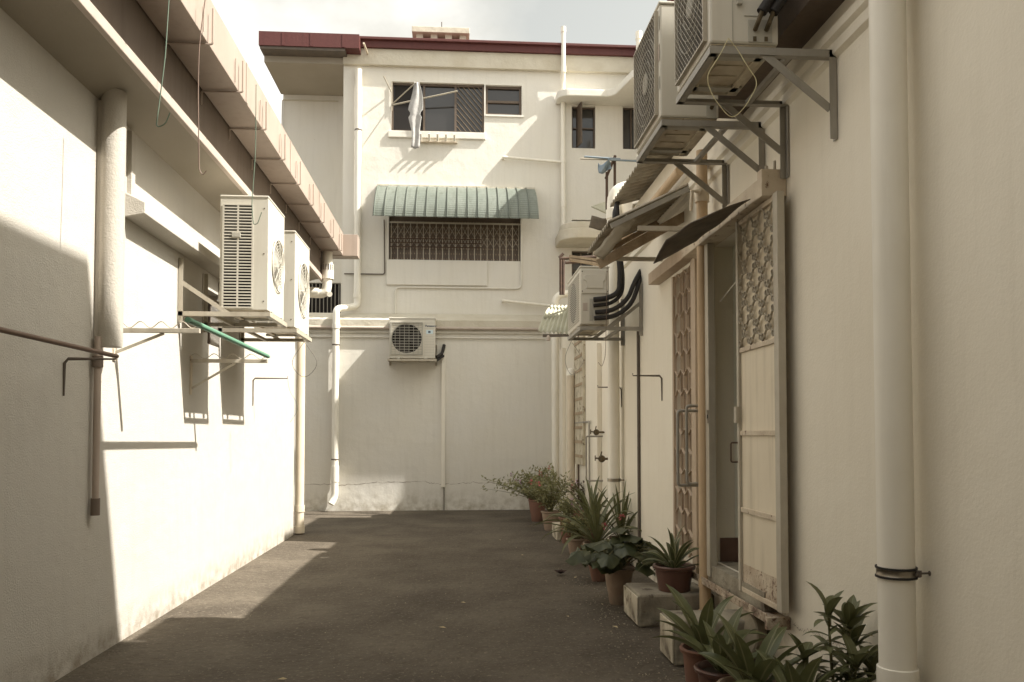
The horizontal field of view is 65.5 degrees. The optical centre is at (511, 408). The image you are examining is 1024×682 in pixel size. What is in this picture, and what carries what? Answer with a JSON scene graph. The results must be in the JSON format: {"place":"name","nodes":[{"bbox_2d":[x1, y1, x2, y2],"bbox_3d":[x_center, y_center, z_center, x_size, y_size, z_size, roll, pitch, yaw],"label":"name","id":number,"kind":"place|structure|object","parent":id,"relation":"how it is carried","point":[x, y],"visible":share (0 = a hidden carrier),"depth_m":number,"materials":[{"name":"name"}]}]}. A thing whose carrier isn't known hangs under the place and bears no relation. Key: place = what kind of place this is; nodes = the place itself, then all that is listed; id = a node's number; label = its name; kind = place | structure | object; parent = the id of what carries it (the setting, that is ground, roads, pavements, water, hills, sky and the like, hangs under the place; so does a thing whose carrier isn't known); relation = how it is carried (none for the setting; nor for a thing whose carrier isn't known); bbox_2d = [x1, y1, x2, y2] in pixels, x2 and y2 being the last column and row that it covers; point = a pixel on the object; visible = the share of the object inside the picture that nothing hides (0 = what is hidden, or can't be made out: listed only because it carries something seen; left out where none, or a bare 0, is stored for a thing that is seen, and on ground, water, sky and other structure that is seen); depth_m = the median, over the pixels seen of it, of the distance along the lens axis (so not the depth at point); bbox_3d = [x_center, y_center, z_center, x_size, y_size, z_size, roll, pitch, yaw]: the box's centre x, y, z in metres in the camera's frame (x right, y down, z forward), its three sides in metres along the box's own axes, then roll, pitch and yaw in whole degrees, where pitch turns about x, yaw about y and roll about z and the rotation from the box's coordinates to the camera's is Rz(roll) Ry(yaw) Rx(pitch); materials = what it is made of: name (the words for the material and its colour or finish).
{"place":"outdoors","nodes":[
{"label":"outdoors","id":0,"kind":"place"},
{"bbox_2d":[55,510,771,681],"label":"ground","id":1,"kind":"structure","parent":0,"point":[422,562],"depth_m":6.98,"materials":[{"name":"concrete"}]},
{"bbox_2d":[0,0,322,681],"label":"plastered house","id":2,"kind":"structure","parent":1,"relation":"on","point":[196,492],"depth_m":5.94,"materials":[{"name":"paint"}]},
{"bbox_2d":[63,357,115,395],"bbox_3d":[-2.801,-0.217,5.278,0.344,0.270,0.019,0,-2,-4],"label":"wall hook","id":3,"kind":"object","parent":2,"relation":"attached to","point":[66,361],"depth_m":5.27,"materials":[{"name":"metal"}]},
{"bbox_2d":[0,327,118,358],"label":"laundry pole","id":4,"kind":"object","parent":3,"relation":"attached to","point":[48,340],"visible":1,"depth_m":4.47,"materials":[{"name":"brown metal"}]},
{"bbox_2d":[90,336,103,515],"bbox_3d":[-2.950,0.123,5.658,0.072,1.270,0.072,0,-2,-4],"label":"thin drain pipe","id":5,"kind":"object","parent":2,"relation":"attached to","point":[97,365],"visible":1,"depth_m":5.64,"materials":[{"name":"metal"}]},
{"bbox_2d":[94,88,126,347],"bbox_3d":[-2.911,-1.376,5.788,0.178,1.865,0.168,0,-2,-4],"label":"rendered pipe casing","id":6,"kind":"object","parent":2,"relation":"attached to","point":[110,219],"visible":0.93,"depth_m":5.73,"materials":[{"name":"paint"}]},
{"bbox_2d":[112,321,200,360],"bbox_3d":[-2.704,-0.513,6.064,0.640,0.303,0.050,0,-2,-4],"label":"laundry bracket","id":7,"kind":"object","parent":2,"relation":"attached to","point":[161,331],"visible":0.74,"depth_m":6.05,"materials":[{"name":"metal"}]},
{"bbox_2d":[189,353,267,394],"bbox_3d":[-2.773,-0.335,7.802,0.741,0.403,0.050,0,-2,-4],"label":"laundry bracket","id":8,"kind":"object","parent":2,"relation":"attached to","point":[225,360],"visible":0.99,"depth_m":7.79,"materials":[{"name":"metal"}]},
{"bbox_2d":[185,317,269,357],"bbox_3d":[-2.323,-0.561,6.689,0.042,0.065,2.382,0,-2,-4],"label":"laundry pole","id":9,"kind":"object","parent":8,"relation":"on","point":[195,323],"visible":1,"depth_m":6.31,"materials":[{"name":"metal"}]},
{"bbox_2d":[177,258,286,331],"bbox_3d":[-2.717,-1.090,7.819,0.848,0.602,0.752,0,-2,-4],"label":"air conditioner bracket","id":10,"kind":"object","parent":2,"relation":"attached to","point":[204,313],"visible":0.91,"depth_m":7.46,"materials":[{"name":"metal"}]},
{"bbox_2d":[219,195,284,321],"bbox_3d":[-2.542,-1.446,7.837,0.488,1.104,0.731,0,-2,-4],"label":"air conditioner unit","id":11,"kind":"object","parent":10,"relation":"on","point":[252,270],"visible":1,"depth_m":7.49,"materials":[{"name":"metal"}]},
{"bbox_2d":[137,0,359,258],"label":"box gutter","id":12,"kind":"object","parent":2,"relation":"attached to","point":[228,82],"visible":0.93,"depth_m":7.39,"materials":[{"name":"metal"}]},
{"bbox_2d":[156,0,169,126],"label":"hanging wire","id":13,"kind":"object","parent":12,"relation":"hanging from","point":[163,71],"visible":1,"depth_m":5.12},
{"bbox_2d":[198,0,205,174],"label":"hanging wire","id":14,"kind":"object","parent":12,"relation":"hanging from","point":[198,90],"visible":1,"depth_m":5.74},
{"bbox_2d":[252,85,261,224],"bbox_3d":[-2.334,-2.326,7.299,0.093,1.298,0.008,0,-2,-4],"label":"hanging wire","id":15,"kind":"object","parent":12,"relation":"hanging from","point":[254,165],"visible":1,"depth_m":7.29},
{"bbox_2d":[218,282,311,342],"bbox_3d":[-2.808,-1.056,9.139,0.848,0.602,0.903,0,-2,-4],"label":"air conditioner bracket","id":16,"kind":"object","parent":2,"relation":"attached to","point":[254,331],"visible":0.7,"depth_m":8.80,"materials":[{"name":"metal"}]},
{"bbox_2d":[253,230,309,337],"bbox_3d":[-2.632,-1.402,9.156,0.488,1.084,0.882,0,-2,-4],"label":"air conditioner unit","id":17,"kind":"object","parent":16,"relation":"on","point":[296,285],"visible":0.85,"depth_m":8.85,"materials":[{"name":"metal"}]},
{"bbox_2d":[294,251,333,534],"bbox_3d":[-3.208,-0.322,12.882,0.602,4.698,0.262,0,-2,-4],"label":"corner downpipe","id":18,"kind":"object","parent":2,"relation":"attached to","point":[327,269],"visible":0.85,"depth_m":12.84,"materials":[{"name":"beige plastic"}]},
{"bbox_2d":[146,541,678,681],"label":"grit","id":19,"kind":"object","parent":1,"relation":"on","point":[573,622],"visible":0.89,"depth_m":6.58,"materials":[{"name":"gravel"}]},
{"bbox_2d":[293,313,551,510],"bbox_3d":[-3.224,0.077,17.733,14.000,4.224,1.950,0,-2,-4],"label":"ground floor annex","id":20,"kind":"object","parent":1,"relation":"on","point":[498,408],"visible":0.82,"depth_m":16.91,"materials":[{"name":"beige paint"}]},
{"bbox_2d":[387,345,436,365],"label":"air conditioner bracket","id":21,"kind":"object","parent":20,"relation":"attached to","point":[389,360],"visible":0.84,"depth_m":16.50,"materials":[{"name":"metal"}]},
{"bbox_2d":[389,317,435,358],"bbox_3d":[-2.068,-1.449,16.715,0.995,0.864,0.400,0,-2,-4],"label":"air conditioner unit","id":22,"kind":"object","parent":21,"relation":"on","point":[411,338],"visible":1,"depth_m":16.55,"materials":[{"name":"metal"}]},
{"bbox_2d":[309,326,538,330],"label":"ledge pipe","id":23,"kind":"object","parent":20,"relation":"attached to","point":[443,328],"visible":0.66,"depth_m":16.93,"materials":[{"name":"paint"}]},
{"bbox_2d":[309,336,544,338],"bbox_3d":[-4.713,-1.514,16.745,10.888,0.036,0.026,0,-2,-4],"label":"ledge conduit","id":24,"kind":"object","parent":20,"relation":"attached to","point":[436,337],"visible":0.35,"depth_m":16.97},
{"bbox_2d":[309,330,550,333],"bbox_3d":[-4.659,-1.629,16.753,10.996,0.052,0.032,0,-2,-4],"label":"ledge conduit","id":25,"kind":"object","parent":20,"relation":"attached to","point":[436,332],"visible":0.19,"depth_m":16.98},
{"bbox_2d":[435,344,445,509],"bbox_3d":[-1.513,0.394,16.800,0.096,3.529,0.322,-1,-2,27],"label":"pipe trunking","id":26,"kind":"object","parent":20,"relation":"attached to","point":[441,355],"visible":0.99,"depth_m":16.88,"materials":[{"name":"white plastic"}]},
{"bbox_2d":[259,0,734,477],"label":"shophouse","id":27,"kind":"structure","parent":1,"relation":"on","point":[507,98],"depth_m":17.49,"materials":[{"name":"paint"}]},
{"bbox_2d":[309,283,340,312],"bbox_3d":[-4.441,-2.562,18.815,0.801,0.780,0.120,0,-2,-4],"label":"barred window","id":28,"kind":"structure","parent":27,"relation":"in","point":[327,304],"depth_m":18.85,"materials":[{"name":"grey metal"}]},
{"bbox_2d":[328,68,361,505],"bbox_3d":[-3.541,-2.655,16.921,0.747,9.391,0.186,2,-3,-43],"label":"bent downpipe","id":29,"kind":"object","parent":27,"relation":"attached to","point":[338,309],"visible":1,"depth_m":16.99,"materials":[{"name":"white plastic"}]},
{"bbox_2d":[383,76,456,110],"bbox_3d":[-1.975,-6.821,17.152,1.567,0.656,0.320,0,-2,7],"label":"window pole rack","id":30,"kind":"object","parent":27,"relation":"attached to","point":[392,104],"depth_m":17.26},
{"bbox_2d":[408,82,422,148],"bbox_3d":[-2.058,-6.256,16.995,0.321,1.449,0.042,0,-2,-4],"label":"hanging laundry","id":31,"kind":"object","parent":30,"relation":"hanging from","point":[415,108],"visible":1,"depth_m":16.99,"materials":[{"name":"grey fabric"}]},
{"bbox_2d":[391,83,483,132],"bbox_3d":[-1.632,-6.597,17.558,2.032,1.089,0.060,0,-2,-4],"label":"window","id":32,"kind":"structure","parent":27,"relation":"in","point":[462,110],"depth_m":17.58,"materials":[{"name":"black glass"}]},
{"bbox_2d":[420,133,456,143],"bbox_3d":[-1.617,-5.880,17.335,0.848,0.171,0.178,0,-2,-4],"label":"pole holder rack","id":33,"kind":"object","parent":27,"relation":"attached to","point":[454,141],"visible":0.96,"depth_m":17.34,"materials":[{"name":"metal"}]},
{"bbox_2d":[412,22,469,39],"bbox_3d":[-1.756,-9.023,19.786,1.383,1.114,1.300,0,-2,-4],"label":"roof vent box","id":34,"kind":"object","parent":27,"relation":"on","point":[441,32],"visible":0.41,"depth_m":19.18,"materials":[{"name":"metal"}]},
{"bbox_2d":[389,216,520,260],"bbox_3d":[-1.243,-3.781,17.478,2.887,1.111,0.125,0,-2,-4],"label":"grille window","id":35,"kind":"structure","parent":27,"relation":"in","point":[410,238],"depth_m":17.50,"materials":[{"name":"brown metal"}]},
{"bbox_2d":[373,184,538,218],"bbox_3d":[-1.188,-4.420,17.022,3.474,0.881,0.779,0,-2,-4],"label":"green awning","id":36,"kind":"object","parent":27,"relation":"attached to","point":[452,201],"visible":1,"depth_m":16.77,"materials":[{"name":"metal"}]},
{"bbox_2d":[394,220,521,313],"bbox_3d":[-1.162,-3.090,17.343,2.771,2.101,0.034,0,-2,-4],"label":"thin conduit","id":37,"kind":"object","parent":27,"relation":"attached to","point":[471,287],"visible":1,"depth_m":17.34,"materials":[{"name":"plastic"}]},
{"bbox_2d":[486,86,521,114],"bbox_3d":[-0.190,-6.796,17.663,0.799,0.660,0.060,0,-2,-4],"label":"window","id":38,"kind":"structure","parent":27,"relation":"in","point":[499,100],"depth_m":17.67,"materials":[{"name":"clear glass"}]},
{"bbox_2d":[502,299,549,306],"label":"waste pipe","id":39,"kind":"object","parent":27,"relation":"attached to","point":[525,303],"visible":0.98,"depth_m":17.32,"materials":[{"name":"white plastic"}]},
{"bbox_2d":[502,156,560,163],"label":"waste pipe","id":40,"kind":"object","parent":27,"relation":"attached to","point":[531,159],"visible":1,"depth_m":17.44,"materials":[{"name":"white plastic"}]},
{"bbox_2d":[560,26,565,224],"bbox_3d":[1.126,-6.035,17.478,0.116,4.683,0.213,0,-2,-4],"label":"vent pipe","id":41,"kind":"object","parent":27,"relation":"attached to","point":[563,74],"visible":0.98,"depth_m":17.46,"materials":[{"name":"white plastic"}]},
{"bbox_2d":[572,251,592,275],"bbox_3d":[1.548,-3.162,17.662,0.478,0.622,0.060,0,-2,-4],"label":"window","id":42,"kind":"structure","parent":27,"relation":"in","point":[577,253],"depth_m":17.67,"materials":[{"name":"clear glass"}]},
{"bbox_2d":[572,107,594,148],"bbox_3d":[1.580,-6.232,17.767,0.526,0.944,0.060,0,-2,-4],"label":"window","id":43,"kind":"structure","parent":27,"relation":"in","point":[588,114],"depth_m":17.79,"materials":[{"name":"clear glass"}]},
{"bbox_2d":[623,108,633,148],"bbox_3d":[2.685,-6.243,17.843,0.452,0.959,0.060,0,-2,-4],"label":"window","id":44,"kind":"structure","parent":27,"relation":"in","point":[628,113],"depth_m":17.86,"materials":[{"name":"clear glass"}]},
{"bbox_2d":[481,470,546,521],"bbox_3d":[0.093,1.614,14.807,1.129,0.956,1.159,1,-2,-28],"label":"potted plant","id":45,"kind":"object","parent":1,"relation":"on","point":[535,511],"visible":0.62,"depth_m":14.73,"materials":[{"name":"green plant"}]},
{"bbox_2d":[518,462,555,512],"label":"potted plant","id":46,"kind":"object","parent":1,"relation":"on","point":[542,473],"visible":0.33,"depth_m":16.31,"materials":[{"name":"green plant"}]},
{"bbox_2d":[522,461,572,530],"bbox_3d":[0.563,1.465,13.392,0.877,1.161,0.937,0,-2,14],"label":"potted plant","id":47,"kind":"object","parent":1,"relation":"on","point":[546,491],"visible":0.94,"depth_m":13.31,"materials":[{"name":"green plant"}]},
{"bbox_2d":[552,522,561,540],"bbox_3d":[0.859,1.897,12.307,0.420,0.225,0.550,0,-2,-4],"label":"white block","id":48,"kind":"object","parent":1,"relation":"on","point":[556,536],"depth_m":12.04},
{"bbox_2d":[548,496,583,543],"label":"potted plant","id":49,"kind":"object","parent":1,"relation":"on","point":[564,508],"visible":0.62,"depth_m":11.73,"materials":[{"name":"green plant"}]},
{"bbox_2d":[554,510,591,552],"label":"potted plant","id":50,"kind":"object","parent":1,"relation":"on","point":[575,542],"visible":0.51,"depth_m":10.57,"materials":[{"name":"green plant"}]},
{"bbox_2d":[542,475,607,540],"bbox_3d":[1.119,1.467,11.151,1.439,1.009,1.355,-1,-2,31],"label":"potted plant","id":51,"kind":"object","parent":1,"relation":"on","point":[595,497],"visible":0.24,"depth_m":11.22,"materials":[{"name":"green plant"}]},
{"bbox_2d":[566,480,584,519],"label":"potted plant","id":52,"kind":"object","parent":1,"relation":"on","point":[580,500],"visible":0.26,"depth_m":13.46,"materials":[{"name":"green plant"}]},
{"bbox_2d":[532,476,641,551],"bbox_3d":[1.097,1.389,9.771,1.609,1.072,1.458,-1,-2,31],"label":"potted plant","id":53,"kind":"object","parent":1,"relation":"on","point":[598,525],"visible":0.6,"depth_m":9.71,"materials":[{"name":"green plant"}]},
{"bbox_2d":[580,542,628,581],"bbox_3d":[0.957,1.682,8.729,0.512,0.418,0.593,-2,-3,44],"label":"potted plant","id":54,"kind":"object","parent":1,"relation":"on","point":[596,575],"visible":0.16,"depth_m":8.66,"materials":[{"name":"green plant"}]},
{"bbox_2d":[574,482,637,565],"bbox_3d":[1.325,1.405,9.821,1.235,1.044,0.766,-1,-2,24],"label":"potted plant","id":55,"kind":"object","parent":1,"relation":"on","point":[625,504],"visible":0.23,"depth_m":9.77,"materials":[{"name":"green plant"}]},
{"bbox_2d":[565,527,666,604],"bbox_3d":[0.989,1.489,7.580,0.981,0.727,0.994,0,-2,-4],"label":"potted plant","id":56,"kind":"object","parent":1,"relation":"on","point":[610,560],"visible":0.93,"depth_m":7.43,"materials":[{"name":"green plant"}]},
{"bbox_2d":[624,582,713,626],"bbox_3d":[1.346,1.694,6.903,0.654,0.272,0.552,0,-2,-4],"label":"concrete step","id":57,"kind":"object","parent":1,"relation":"on","point":[643,602],"visible":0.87,"depth_m":6.64,"materials":[{"name":"concrete"}]},
{"bbox_2d":[638,524,698,592],"bbox_3d":[1.401,1.273,6.803,0.655,0.560,0.704,0,-2,-4],"label":"potted plant","id":58,"kind":"object","parent":57,"relation":"on","point":[674,570],"visible":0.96,"depth_m":6.72,"materials":[{"name":"green plant"}]},
{"bbox_2d":[660,609,755,665],"bbox_3d":[1.426,1.634,5.698,0.660,0.311,0.360,0,-2,-4],"label":"concrete step","id":59,"kind":"object","parent":1,"relation":"on","point":[670,650],"visible":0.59,"depth_m":5.58,"materials":[{"name":"concrete"}]},
{"bbox_2d":[655,584,766,681],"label":"potted plant","id":60,"kind":"object","parent":1,"relation":"on","point":[710,617],"visible":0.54,"depth_m":4.75,"materials":[{"name":"green plant"}]},
{"bbox_2d":[652,606,792,681],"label":"potted plant","id":61,"kind":"object","parent":1,"relation":"on","point":[708,670],"visible":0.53,"depth_m":4.44,"materials":[{"name":"green plant"}]},
{"bbox_2d":[731,609,766,658],"bbox_3d":[1.638,1.577,5.567,0.140,0.347,0.340,1,-2,-22],"label":"round stone","id":62,"kind":"object","parent":1,"relation":"on","point":[752,622],"visible":0.34,"depth_m":5.45,"materials":[{"name":"stone"}]},
{"bbox_2d":[698,612,821,681],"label":"potted plant","id":63,"kind":"object","parent":1,"relation":"on","point":[740,655],"visible":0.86,"depth_m":4.10,"materials":[{"name":"green plant"}]},
{"bbox_2d":[559,0,1023,681],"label":"terrace house","id":64,"kind":"structure","parent":1,"relation":"on","point":[965,74],"depth_m":4.18,"materials":[{"name":"paint"}]},
{"bbox_2d":[538,305,568,336],"bbox_3d":[0.922,-1.649,14.937,0.678,0.743,1.144,0,-2,13],"label":"corrugated canopy","id":65,"kind":"object","parent":64,"relation":"attached to","point":[554,319],"visible":0.66,"depth_m":14.69,"materials":[{"name":"metal"}]},
{"bbox_2d":[551,290,567,509],"bbox_3d":[1.130,-0.164,16.559,0.640,4.628,0.170,0,-2,-4],"label":"white downpipe","id":66,"kind":"object","parent":64,"relation":"attached to","point":[557,297],"visible":0.55,"depth_m":16.48,"materials":[{"name":"plastic"}]},
{"bbox_2d":[560,348,565,514],"bbox_3d":[1.019,0.467,15.989,0.069,3.328,0.374,0,-2,-4],"label":"wall pilaster","id":67,"kind":"object","parent":64,"relation":"attached to","point":[562,413],"depth_m":15.84,"materials":[{"name":"paint"}]},
{"bbox_2d":[566,368,574,513],"bbox_3d":[1.053,0.674,14.257,0.160,2.800,0.160,0,-2,-4],"label":"white downpipe","id":68,"kind":"object","parent":64,"relation":"attached to","point":[570,379],"visible":0.85,"depth_m":14.21,"materials":[{"name":"beige plastic"}]},
{"bbox_2d":[558,253,597,294],"bbox_3d":[1.328,-2.679,15.562,0.787,0.841,0.585,0,-2,-4],"label":"rusty bracket","id":69,"kind":"object","parent":64,"relation":"attached to","point":[589,260],"visible":0.87,"depth_m":15.77,"materials":[{"name":"metal"}]},
{"bbox_2d":[574,336,585,465],"bbox_3d":[1.171,-0.132,13.864,0.058,2.216,1.008,0,-2,-4],"label":"weathered door","id":70,"kind":"structure","parent":64,"relation":"attached to","point":[580,413],"depth_m":13.62,"materials":[{"name":"brown wood"}]},
{"bbox_2d":[575,421,589,506],"bbox_3d":[1.172,0.991,13.674,0.032,1.526,1.928,0,-2,-4],"label":"gas pipe","id":71,"kind":"object","parent":64,"relation":"attached to","point":[588,422],"visible":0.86,"depth_m":12.73,"materials":[{"name":"grey metal"}]},
{"bbox_2d":[585,435,602,481],"bbox_3d":[1.214,0.742,11.765,0.260,0.682,0.026,0,-2,-4],"label":"guard bar","id":72,"kind":"object","parent":64,"relation":"attached to","point":[586,456],"visible":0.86,"depth_m":11.75,"materials":[{"name":"grey metal"}]},
{"bbox_2d":[594,343,601,513],"bbox_3d":[1.292,0.511,12.008,0.069,2.975,0.295,0,-2,-4],"label":"wall pilaster","id":73,"kind":"object","parent":64,"relation":"attached to","point":[597,413],"depth_m":11.89,"materials":[{"name":"paint"}]},
{"bbox_2d":[589,216,606,230],"bbox_3d":[1.430,-2.905,12.231,0.739,0.280,0.180,-2,-3,42],"label":"torn sheet","id":74,"kind":"object","parent":64,"relation":"on","point":[597,223],"visible":0.48,"depth_m":12.31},
{"bbox_2d":[568,284,642,345],"bbox_3d":[1.118,-1.129,9.745,0.738,0.602,1.047,0,-2,-4],"label":"air conditioner bracket","id":75,"kind":"object","parent":64,"relation":"attached to","point":[609,327],"visible":0.95,"depth_m":9.25,"materials":[{"name":"grey metal"}]},
{"bbox_2d":[567,266,608,336],"bbox_3d":[0.923,-1.282,9.729,0.352,0.704,1.050,0,-2,-4],"label":"air conditioner unit","id":76,"kind":"object","parent":75,"relation":"on","point":[586,284],"visible":0.98,"depth_m":9.23,"materials":[{"name":"metal"}]},
{"bbox_2d":[593,205,624,307],"bbox_3d":[1.125,-1.760,9.234,0.367,1.195,0.042,0,-2,-4],"label":"insulated pipe","id":77,"kind":"object","parent":76,"relation":"attached to","point":[614,300],"visible":0.69,"depth_m":9.21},
{"bbox_2d":[593,201,621,301],"bbox_3d":[1.313,-1.991,9.611,0.306,1.566,1.107,-1,-2,28],"label":"insulated pipe","id":78,"kind":"object","parent":64,"relation":"attached to","point":[616,292],"visible":0.6,"depth_m":9.19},
{"bbox_2d":[605,155,615,209],"bbox_3d":[1.568,-3.592,12.663,0.195,0.879,0.044,0,-2,-4],"label":"rusty pole frame","id":79,"kind":"object","parent":64,"relation":"attached to","point":[613,163],"visible":0.74,"depth_m":12.65,"materials":[{"name":"metal"}]},
{"bbox_2d":[584,156,636,161],"bbox_3d":[1.660,-3.928,12.556,1.044,0.105,0.083,0,-2,-4],"label":"laundry pole","id":80,"kind":"object","parent":79,"relation":"on","point":[612,159],"visible":0.83,"depth_m":12.54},
{"bbox_2d":[598,160,611,173],"bbox_3d":[1.461,-3.788,12.542,0.210,0.213,0.084,0,-2,-4],"label":"blue rag","id":81,"kind":"object","parent":80,"relation":"hanging from","point":[604,167],"visible":1,"depth_m":12.54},
{"bbox_2d":[606,181,625,538],"bbox_3d":[1.553,-0.527,10.391,0.643,4.944,0.176,0,-2,-4],"label":"white downpipe","id":82,"kind":"object","parent":64,"relation":"attached to","point":[613,417],"visible":0.42,"depth_m":10.30,"materials":[{"name":"plastic"}]},
{"bbox_2d":[595,269,640,314],"bbox_3d":[1.270,-1.365,9.239,0.631,0.573,0.174,1,-2,-21],"label":"insulated pipe","id":83,"kind":"object","parent":64,"relation":"attached to","point":[624,301],"visible":0.99,"depth_m":9.19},
{"bbox_2d":[594,276,641,320],"bbox_3d":[1.267,-1.312,9.232,0.644,0.605,0.186,1,-2,-20],"label":"insulated pipe","id":84,"kind":"object","parent":64,"relation":"attached to","point":[627,306],"visible":0.99,"depth_m":9.19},
{"bbox_2d":[587,183,690,268],"bbox_3d":[1.219,-1.683,7.803,0.960,0.752,1.205,0,-2,-4],"label":"corrugated canopy","id":85,"kind":"object","parent":64,"relation":"attached to","point":[642,219],"visible":0.88,"depth_m":7.52,"materials":[{"name":"grey metal"}]},
{"bbox_2d":[637,331,640,571],"bbox_3d":[1.490,0.500,9.364,0.033,2.822,0.033,-1,-2,19],"label":"black conduit","id":86,"kind":"object","parent":64,"relation":"attached to","point":[638,437],"visible":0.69,"depth_m":9.36,"materials":[{"name":"metal"}]},
{"bbox_2d":[622,167,683,238],"bbox_3d":[1.422,-2.125,9.273,0.088,0.110,3.844,0,-2,-4],"label":"eave pipe","id":87,"kind":"object","parent":64,"relation":"attached to","point":[673,178],"visible":0.2,"depth_m":7.66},
{"bbox_2d":[648,250,698,573],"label":"hexagon grille gate","id":88,"kind":"structure","parent":64,"relation":"attached to","point":[687,384],"depth_m":7.55,"materials":[{"name":"metal"}]},
{"bbox_2d":[676,409,697,486],"bbox_3d":[1.538,0.335,6.719,0.308,0.652,0.024,0,-2,-4],"label":"guard bar","id":89,"kind":"object","parent":64,"relation":"attached to","point":[677,442],"visible":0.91,"depth_m":6.70,"materials":[{"name":"grey metal"}]},
{"bbox_2d":[685,404,697,484],"bbox_3d":[1.572,0.305,6.662,0.248,0.676,0.024,0,-2,-4],"label":"guard bar","id":90,"kind":"object","parent":64,"relation":"attached to","point":[686,441],"visible":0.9,"depth_m":6.65,"materials":[{"name":"grey metal"}]},
{"bbox_2d":[636,119,764,207],"bbox_3d":[1.381,-1.740,5.941,0.738,0.512,0.780,0,-2,-4],"label":"air conditioner bracket","id":91,"kind":"object","parent":64,"relation":"attached to","point":[709,126],"visible":0.84,"depth_m":5.73,"materials":[{"name":"grey metal"}]},
{"bbox_2d":[633,1,717,155],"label":"air conditioner unit","id":92,"kind":"object","parent":91,"relation":"on","point":[656,93],"visible":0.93,"depth_m":5.68,"materials":[{"name":"metal"}]},
{"bbox_2d":[696,149,710,609],"bbox_3d":[1.590,-0.169,6.615,0.109,3.978,0.106,0,-2,-4],"label":"ochre downpipe","id":93,"kind":"object","parent":64,"relation":"attached to","point":[701,212],"visible":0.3,"depth_m":6.58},
{"bbox_2d":[689,184,708,210],"bbox_3d":[1.571,-1.749,6.642,0.119,0.231,0.182,-2,-2,38],"label":"pipe coupling","id":94,"kind":"object","parent":93,"relation":"attached to","point":[701,194],"visible":0.81,"depth_m":6.61,"materials":[{"name":"beige plastic"}]},
{"bbox_2d":[682,161,790,629],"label":"sliding gate","id":95,"kind":"structure","parent":64,"relation":"attached to","point":[757,583],"depth_m":5.47,"materials":[{"name":"metal"}]},
{"bbox_2d":[653,199,749,263],"bbox_3d":[1.379,-1.304,5.935,0.362,0.205,1.212,0,-2,-4],"label":"sagging sheet","id":96,"kind":"object","parent":95,"relation":"attached to","point":[689,234],"visible":1,"depth_m":6.04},
{"bbox_2d":[676,45,837,178],"bbox_3d":[1.457,-1.770,4.841,0.738,0.512,0.703,0,-2,-4],"label":"air conditioner bracket","id":97,"kind":"object","parent":64,"relation":"attached to","point":[770,56],"visible":0.94,"depth_m":4.55,"materials":[{"name":"grey metal"}]},
{"bbox_2d":[674,0,786,95],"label":"air conditioner unit","id":98,"kind":"object","parent":97,"relation":"on","point":[701,27],"visible":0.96,"depth_m":4.63,"materials":[{"name":"metal"}]},
{"bbox_2d":[707,38,756,116],"bbox_3d":[1.230,-1.848,4.448,0.282,0.449,0.004,0,-2,-4],"label":"hanging wire","id":99,"kind":"object","parent":98,"relation":"hanging from","point":[747,66],"visible":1,"depth_m":4.45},
{"bbox_2d":[868,0,930,681],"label":"white downpipe","id":100,"kind":"object","parent":64,"relation":"attached to","point":[898,573],"visible":1,"depth_m":3.65,"materials":[{"name":"plastic"}]},
{"bbox_2d":[724,649,875,681],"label":"potted plant","id":101,"kind":"object","parent":1,"relation":"on","point":[801,672],"visible":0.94,"depth_m":3.83,"materials":[{"name":"green plant"}]},
{"bbox_2d":[784,581,877,681],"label":"potted plant","id":102,"kind":"object","parent":1,"relation":"on","point":[851,619],"visible":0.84,"depth_m":4.01,"materials":[{"name":"green plant"}]},
{"bbox_2d":[211,0,666,122],"label":"sky","id":103,"kind":"structure","parent":0,"point":[615,22],"materials":[{"name":"white"}]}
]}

